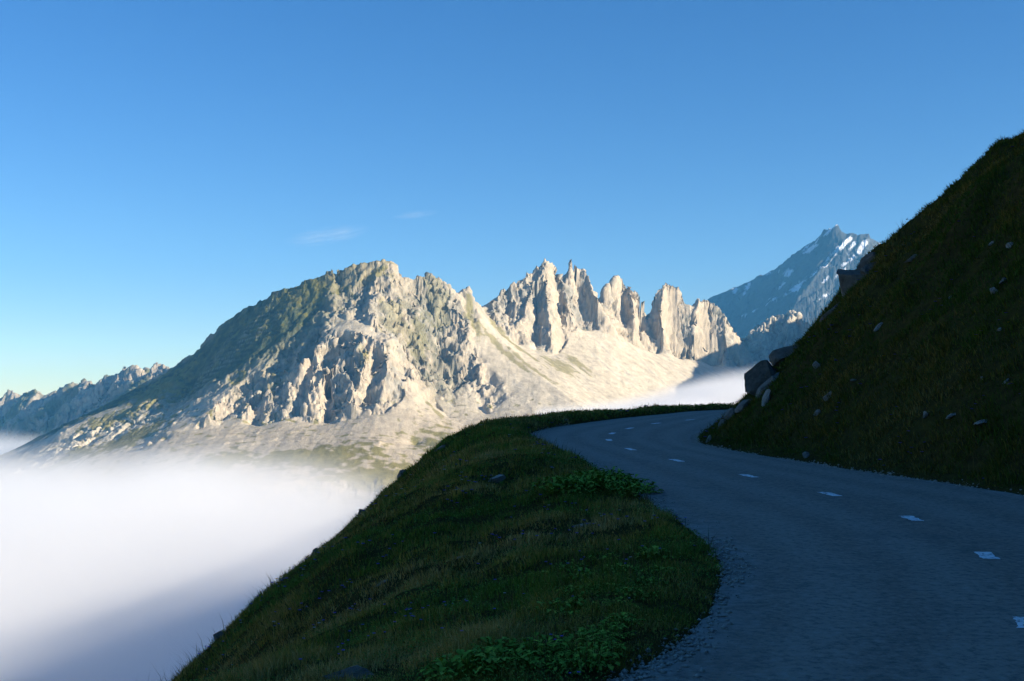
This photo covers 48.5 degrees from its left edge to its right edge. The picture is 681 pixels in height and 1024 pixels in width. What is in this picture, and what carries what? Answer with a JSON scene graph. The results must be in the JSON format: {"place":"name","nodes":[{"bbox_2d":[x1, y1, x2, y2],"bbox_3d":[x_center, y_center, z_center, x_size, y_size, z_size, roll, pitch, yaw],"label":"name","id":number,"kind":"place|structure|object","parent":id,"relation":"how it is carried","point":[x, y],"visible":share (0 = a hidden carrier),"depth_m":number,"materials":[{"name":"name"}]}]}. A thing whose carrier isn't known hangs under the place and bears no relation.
{"place":"outdoors","nodes":[
{"label":"outdoors","id":0,"kind":"place"},
{"bbox_2d":[0,362,169,454],"bbox_3d":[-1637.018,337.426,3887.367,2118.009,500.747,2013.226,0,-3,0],"label":"mountain","id":1,"kind":"structure","parent":0,"point":[26,417],"depth_m":3779.50,"materials":[{"name":"stone"}]},
{"bbox_2d":[0,665,185,680],"bbox_3d":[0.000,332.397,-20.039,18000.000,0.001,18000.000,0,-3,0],"label":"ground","id":2,"kind":"structure","parent":0,"point":[72,673],"depth_m":1435.55,"materials":[{"name":"white"}]},
{"bbox_2d":[0,258,756,665],"bbox_3d":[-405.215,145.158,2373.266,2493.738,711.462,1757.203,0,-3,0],"label":"mountain","id":3,"kind":"structure","parent":0,"point":[170,516],"depth_m":2136.27,"materials":[{"name":"grey stone"}]},
{"bbox_2d":[0,0,1023,397],"label":"sky","id":4,"kind":"structure","parent":0,"point":[168,168],"materials":[{"name":"blue"}]},
{"bbox_2d":[167,130,1023,680],"bbox_3d":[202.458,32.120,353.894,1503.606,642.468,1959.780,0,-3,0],"label":"hillside","id":5,"kind":"structure","parent":0,"point":[920,428],"depth_m":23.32,"materials":[{"name":"green plant"}]},
{"bbox_2d":[213,631,223,640],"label":"rock","id":6,"kind":"object","parent":5,"relation":"on","point":[216,636],"visible":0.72,"depth_m":17.68,"materials":[{"name":"grey stone"}]},
{"bbox_2d":[323,665,374,679],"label":"rock","id":7,"kind":"object","parent":5,"relation":"on","point":[356,670],"visible":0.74,"depth_m":7.86,"materials":[{"name":"grey stone"}]},
{"bbox_2d":[397,469,405,479],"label":"rock","id":8,"kind":"object","parent":5,"relation":"on","point":[400,472],"visible":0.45,"depth_m":36.78,"materials":[{"name":"grey stone"}]},
{"bbox_2d":[417,659,475,680],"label":"leafy plant","id":9,"kind":"object","parent":5,"relation":"on","point":[432,674],"visible":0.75,"depth_m":7.22,"materials":[{"name":"green plant"}]},
{"bbox_2d":[427,649,498,680],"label":"leafy plant","id":10,"kind":"object","parent":5,"relation":"on","point":[467,653],"visible":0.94,"depth_m":7.26,"materials":[{"name":"green plant"}]},
{"bbox_2d":[450,646,523,676],"bbox_3d":[-0.186,2.110,7.450,0.431,0.187,0.490,-3,-5,43],"label":"leafy plant","id":11,"kind":"object","parent":5,"relation":"on","point":[492,653],"visible":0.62,"depth_m":7.44,"materials":[{"name":"green plant"}]},
{"bbox_2d":[466,636,519,652],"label":"leafy plant","id":12,"kind":"object","parent":5,"relation":"on","point":[488,640],"visible":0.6,"depth_m":7.93,"materials":[{"name":"green plant"}]},
{"bbox_2d":[488,474,505,482],"bbox_3d":[-0.328,2.517,20.392,0.429,0.163,0.324,-30,3,-12],"label":"rock","id":13,"kind":"object","parent":5,"relation":"on","point":[498,478],"visible":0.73,"depth_m":20.29,"materials":[{"name":"stone"}]},
{"bbox_2d":[481,646,527,662],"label":"leafy plant","id":14,"kind":"object","parent":5,"relation":"on","point":[518,650],"visible":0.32,"depth_m":7.67,"materials":[{"name":"green plant"}]},
{"bbox_2d":[496,648,549,671],"bbox_3d":[0.068,2.123,7.523,0.402,0.154,0.386,-1,-4,16],"label":"leafy plant","id":15,"kind":"object","parent":5,"relation":"on","point":[528,659],"visible":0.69,"depth_m":7.46,"materials":[{"name":"green plant"}]},
{"bbox_2d":[503,632,568,660],"bbox_3d":[0.176,2.116,7.807,0.505,0.204,0.478,1,-4,-22],"label":"leafy plant","id":16,"kind":"object","parent":5,"relation":"on","point":[530,643],"visible":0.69,"depth_m":7.80,"materials":[{"name":"green plant"}]},
{"bbox_2d":[529,476,578,494],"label":"leafy plant","id":17,"kind":"object","parent":5,"relation":"on","point":[559,478],"visible":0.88,"depth_m":18.07,"materials":[{"name":"green plant"}]},
{"bbox_2d":[531,645,581,668],"bbox_3d":[0.279,2.129,7.629,0.354,0.153,0.413,-2,-4,29],"label":"leafy plant","id":18,"kind":"object","parent":5,"relation":"on","point":[551,657],"visible":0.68,"depth_m":7.60,"materials":[{"name":"green plant"}]},
{"bbox_2d":[535,597,593,614],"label":"leafy plant","id":19,"kind":"object","parent":5,"relation":"on","point":[569,604],"visible":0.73,"depth_m":9.46,"materials":[{"name":"green plant"}]},
{"bbox_2d":[545,476,585,484],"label":"leafy plant","id":20,"kind":"object","parent":5,"relation":"on","point":[564,478],"visible":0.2,"depth_m":18.97,"materials":[{"name":"green plant"}]},
{"bbox_2d":[542,652,590,674],"bbox_3d":[0.347,2.137,7.488,0.330,0.133,0.320,-1,-4,17],"label":"leafy plant","id":21,"kind":"object","parent":5,"relation":"on","point":[567,666],"visible":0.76,"depth_m":7.44,"materials":[{"name":"green plant"}]},
{"bbox_2d":[554,559,589,570],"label":"leafy plant","id":22,"kind":"object","parent":5,"relation":"on","point":[561,565],"visible":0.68,"depth_m":11.95,"materials":[{"name":"green plant"}]},
{"bbox_2d":[551,639,593,656],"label":"leafy plant","id":23,"kind":"object","parent":5,"relation":"on","point":[569,645],"visible":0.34,"depth_m":7.92,"materials":[{"name":"green plant"}]},
{"bbox_2d":[546,479,600,494],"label":"leafy plant","id":24,"kind":"object","parent":5,"relation":"on","point":[580,481],"visible":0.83,"depth_m":18.11,"materials":[{"name":"green plant"}]},
{"bbox_2d":[560,470,593,481],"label":"leafy plant","id":25,"kind":"object","parent":5,"relation":"on","point":[570,474],"visible":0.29,"depth_m":19.54,"materials":[{"name":"green plant"}]},
{"bbox_2d":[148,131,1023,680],"bbox_3d":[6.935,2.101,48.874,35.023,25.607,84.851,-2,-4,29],"label":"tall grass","id":26,"kind":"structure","parent":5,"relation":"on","point":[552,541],"depth_m":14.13,"materials":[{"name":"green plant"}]},
{"bbox_2d":[566,473,606,491],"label":"leafy plant","id":27,"kind":"object","parent":5,"relation":"on","point":[595,478],"visible":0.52,"depth_m":18.54,"materials":[{"name":"green plant"}]},
{"bbox_2d":[563,470,610,479],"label":"leafy plant","id":28,"kind":"object","parent":5,"relation":"on","point":[580,474],"visible":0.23,"depth_m":19.77,"materials":[{"name":"green plant"}]},
{"bbox_2d":[567,567,610,582],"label":"leafy plant","id":29,"kind":"object","parent":5,"relation":"on","point":[581,570],"visible":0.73,"depth_m":10.90,"materials":[{"name":"green plant"}]},
{"bbox_2d":[554,627,624,647],"bbox_3d":[0.561,2.140,8.096,0.513,0.175,0.507,-2,-4,31],"label":"leafy plant","id":30,"kind":"object","parent":5,"relation":"on","point":[570,637],"visible":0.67,"depth_m":8.10,"materials":[{"name":"green plant"}]},
{"bbox_2d":[563,642,619,674],"bbox_3d":[0.524,2.119,7.586,0.440,0.194,0.466,1,-4,-19],"label":"leafy plant","id":31,"kind":"object","parent":5,"relation":"on","point":[587,663],"visible":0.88,"depth_m":7.54,"materials":[{"name":"green plant"}]},
{"bbox_2d":[576,472,618,490],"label":"leafy plant","id":32,"kind":"object","parent":5,"relation":"on","point":[598,483],"visible":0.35,"depth_m":18.68,"materials":[{"name":"green plant"}]},
{"bbox_2d":[581,467,619,478],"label":"leafy plant","id":33,"kind":"object","parent":5,"relation":"on","point":[596,470],"visible":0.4,"depth_m":19.91,"materials":[{"name":"green plant"}]},
{"bbox_2d":[586,552,620,560],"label":"leafy plant","id":34,"kind":"object","parent":5,"relation":"on","point":[603,556],"visible":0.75,"depth_m":12.11,"materials":[{"name":"green plant"}]},
{"bbox_2d":[184,132,1023,680],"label":"ground cover","id":35,"kind":"object","parent":5,"relation":"on","point":[492,428],"visible":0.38,"depth_m":14.40,"materials":[{"name":"green plant"}]},
{"bbox_2d":[198,146,1020,676],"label":"wildflowers","id":36,"kind":"object","parent":5,"relation":"on","point":[522,530],"visible":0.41,"depth_m":15.73,"materials":[{"name":"green plant"}]},
{"bbox_2d":[583,621,636,641],"bbox_3d":[0.711,2.169,8.489,0.436,0.144,0.415,-2,-4,27],"label":"leafy plant","id":37,"kind":"object","parent":5,"relation":"on","point":[621,627],"visible":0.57,"depth_m":8.46,"materials":[{"name":"green plant"}]},
{"bbox_2d":[593,638,629,657],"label":"leafy plant","id":38,"kind":"object","parent":5,"relation":"on","point":[621,647],"visible":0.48,"depth_m":7.90,"materials":[{"name":"green plant"}]},
{"bbox_2d":[592,466,633,482],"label":"leafy plant","id":39,"kind":"object","parent":5,"relation":"on","point":[619,470],"visible":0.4,"depth_m":19.86,"materials":[{"name":"green plant"}]},
{"bbox_2d":[590,474,639,492],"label":"leafy plant","id":40,"kind":"object","parent":5,"relation":"on","point":[621,481],"visible":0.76,"depth_m":18.43,"materials":[{"name":"green plant"}]},
{"bbox_2d":[592,598,638,610],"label":"leafy plant","id":41,"kind":"object","parent":5,"relation":"on","point":[608,601],"visible":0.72,"depth_m":9.44,"materials":[{"name":"green plant"}]},
{"bbox_2d":[600,612,646,630],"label":"leafy plant","id":42,"kind":"object","parent":5,"relation":"on","point":[616,617],"visible":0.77,"depth_m":8.78,"materials":[{"name":"green plant"}]},
{"bbox_2d":[605,563,643,573],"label":"leafy plant","id":43,"kind":"object","parent":5,"relation":"on","point":[624,568],"visible":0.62,"depth_m":11.13,"materials":[{"name":"green plant"}]},
{"bbox_2d":[608,473,642,486],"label":"leafy plant","id":44,"kind":"object","parent":5,"relation":"on","point":[624,476],"visible":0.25,"depth_m":19.59,"materials":[{"name":"green plant"}]},
{"bbox_2d":[606,482,653,497],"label":"leafy plant","id":45,"kind":"object","parent":5,"relation":"on","point":[629,487],"visible":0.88,"depth_m":17.95,"materials":[{"name":"green plant"}]},
{"bbox_2d":[606,587,658,600],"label":"leafy plant","id":46,"kind":"object","parent":5,"relation":"on","point":[629,589],"visible":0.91,"depth_m":9.79,"materials":[{"name":"green plant"}]},
{"bbox_2d":[616,476,658,489],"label":"leafy plant","id":47,"kind":"object","parent":5,"relation":"on","point":[641,483],"visible":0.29,"depth_m":19.46,"materials":[{"name":"green plant"}]},
{"bbox_2d":[634,482,663,493],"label":"leafy plant","id":48,"kind":"object","parent":5,"relation":"on","point":[649,490],"visible":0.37,"depth_m":19.05,"materials":[{"name":"green plant"}]},
{"bbox_2d":[632,545,680,560],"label":"leafy plant","id":49,"kind":"object","parent":5,"relation":"on","point":[642,549],"visible":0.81,"depth_m":11.94,"materials":[{"name":"green plant"}]},
{"bbox_2d":[723,408,734,418],"bbox_3d":[6.572,2.205,34.051,0.508,0.299,0.383,-41,7,-14],"label":"rock","id":50,"kind":"object","parent":5,"relation":"on","point":[730,412],"visible":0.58,"depth_m":33.98,"materials":[{"name":"grey stone"}]},
{"bbox_2d":[734,399,750,412],"bbox_3d":[6.846,1.888,33.324,0.741,0.325,0.454,-29,-5,1],"label":"rock","id":51,"kind":"object","parent":5,"relation":"on","point":[741,405],"visible":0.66,"depth_m":33.22,"materials":[{"name":"grey stone"}]},
{"bbox_2d":[744,360,777,395],"bbox_3d":[7.504,1.198,33.661,1.342,1.240,1.025,0,-3,4],"label":"boulder","id":52,"kind":"object","parent":5,"relation":"on","point":[758,375],"visible":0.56,"depth_m":33.32,"materials":[{"name":"stone"}]},
{"bbox_2d":[762,389,770,406],"bbox_3d":[7.096,1.660,31.785,0.198,0.641,0.228,14,-2,4],"label":"rock","id":53,"kind":"object","parent":5,"relation":"on","point":[766,397],"visible":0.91,"depth_m":31.72,"materials":[{"name":"stone"}]},
{"bbox_2d":[756,372,778,396],"bbox_3d":[7.391,1.289,32.924,0.260,1.145,0.574,45,-14,-9],"label":"rock","id":54,"kind":"object","parent":5,"relation":"on","point":[764,384],"visible":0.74,"depth_m":32.81,"materials":[{"name":"grey stone"}]},
{"bbox_2d":[769,344,796,365],"bbox_3d":[8.457,0.428,34.593,1.294,0.747,0.799,-32,-6,3],"label":"boulder","id":55,"kind":"object","parent":5,"relation":"on","point":[775,357],"visible":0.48,"depth_m":34.44,"materials":[{"name":"stone"}]},
{"bbox_2d":[802,452,809,457],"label":"rock","id":56,"kind":"object","parent":5,"relation":"on","point":[805,454],"visible":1,"depth_m":26.11,"materials":[{"name":"stone"}]},
{"bbox_2d":[812,361,819,367],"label":"rock","id":57,"kind":"object","parent":5,"relation":"on","point":[816,364],"visible":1,"depth_m":30.79,"materials":[{"name":"stone"}]},
{"bbox_2d":[823,391,831,400],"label":"rock","id":58,"kind":"object","parent":5,"relation":"on","point":[825,397],"visible":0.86,"depth_m":28.15,"materials":[{"name":"stone"}]},
{"bbox_2d":[820,302,839,321],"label":"crag","id":59,"kind":"structure","parent":5,"relation":"on","point":[826,313],"depth_m":35.50,"materials":[{"name":"stone"}]},
{"bbox_2d":[836,269,865,297],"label":"crag","id":60,"kind":"structure","parent":5,"relation":"on","point":[847,278],"depth_m":35.79,"materials":[{"name":"stone"}]},
{"bbox_2d":[856,252,876,269],"bbox_3d":[11.719,-2.531,37.373,0.971,0.617,0.975,-21,-6,5],"label":"boulder","id":61,"kind":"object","parent":5,"relation":"on","point":[865,259],"visible":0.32,"depth_m":37.19,"materials":[{"name":"stone"}]},
{"bbox_2d":[860,262,874,274],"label":"crag","id":62,"kind":"structure","parent":5,"relation":"on","point":[864,269],"depth_m":35.45,"materials":[{"name":"stone"}]},
{"bbox_2d":[874,322,882,330],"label":"rock","id":63,"kind":"object","parent":5,"relation":"on","point":[877,327],"visible":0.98,"depth_m":29.48,"materials":[{"name":"stone"}]},
{"bbox_2d":[904,254,916,262],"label":"rock","id":64,"kind":"object","parent":5,"relation":"on","point":[911,258],"visible":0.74,"depth_m":31.79,"materials":[{"name":"grey stone"}]},
{"bbox_2d":[923,411,927,418],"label":"rock","id":65,"kind":"object","parent":5,"relation":"on","point":[925,414],"visible":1,"depth_m":23.52,"materials":[{"name":"stone"}]},
{"bbox_2d":[973,419,986,425],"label":"rock","id":66,"kind":"object","parent":5,"relation":"on","point":[978,423],"visible":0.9,"depth_m":21.73,"materials":[{"name":"stone"}]},
{"bbox_2d":[990,287,997,293],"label":"rock","id":67,"kind":"object","parent":5,"relation":"on","point":[992,290],"visible":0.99,"depth_m":25.64,"materials":[{"name":"stone"}]},
{"bbox_2d":[1006,242,1013,247],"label":"rock","id":68,"kind":"object","parent":5,"relation":"on","point":[1008,245],"visible":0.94,"depth_m":27.35,"materials":[{"name":"stone"}]},
{"bbox_2d":[740,310,811,365],"bbox_3d":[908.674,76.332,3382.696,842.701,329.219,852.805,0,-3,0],"label":"mountain","id":69,"kind":"structure","parent":0,"point":[765,339],"depth_m":3296.67,"materials":[{"name":"stone"}]},
{"bbox_2d":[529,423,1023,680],"bbox_3d":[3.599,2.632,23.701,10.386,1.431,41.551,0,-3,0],"label":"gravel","id":70,"kind":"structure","parent":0,"point":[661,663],"depth_m":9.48,"materials":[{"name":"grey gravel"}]},
{"bbox_2d":[532,410,1023,680],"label":"road","id":71,"kind":"structure","parent":0,"point":[896,578],"depth_m":12.06,"materials":[{"name":"grey asphalt"}]},
{"bbox_2d":[707,224,879,340],"bbox_3d":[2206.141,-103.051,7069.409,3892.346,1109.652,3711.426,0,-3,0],"label":"mountain","id":72,"kind":"structure","parent":0,"point":[804,281],"depth_m":6566.56,"materials":[{"name":"stone"}]}
]}

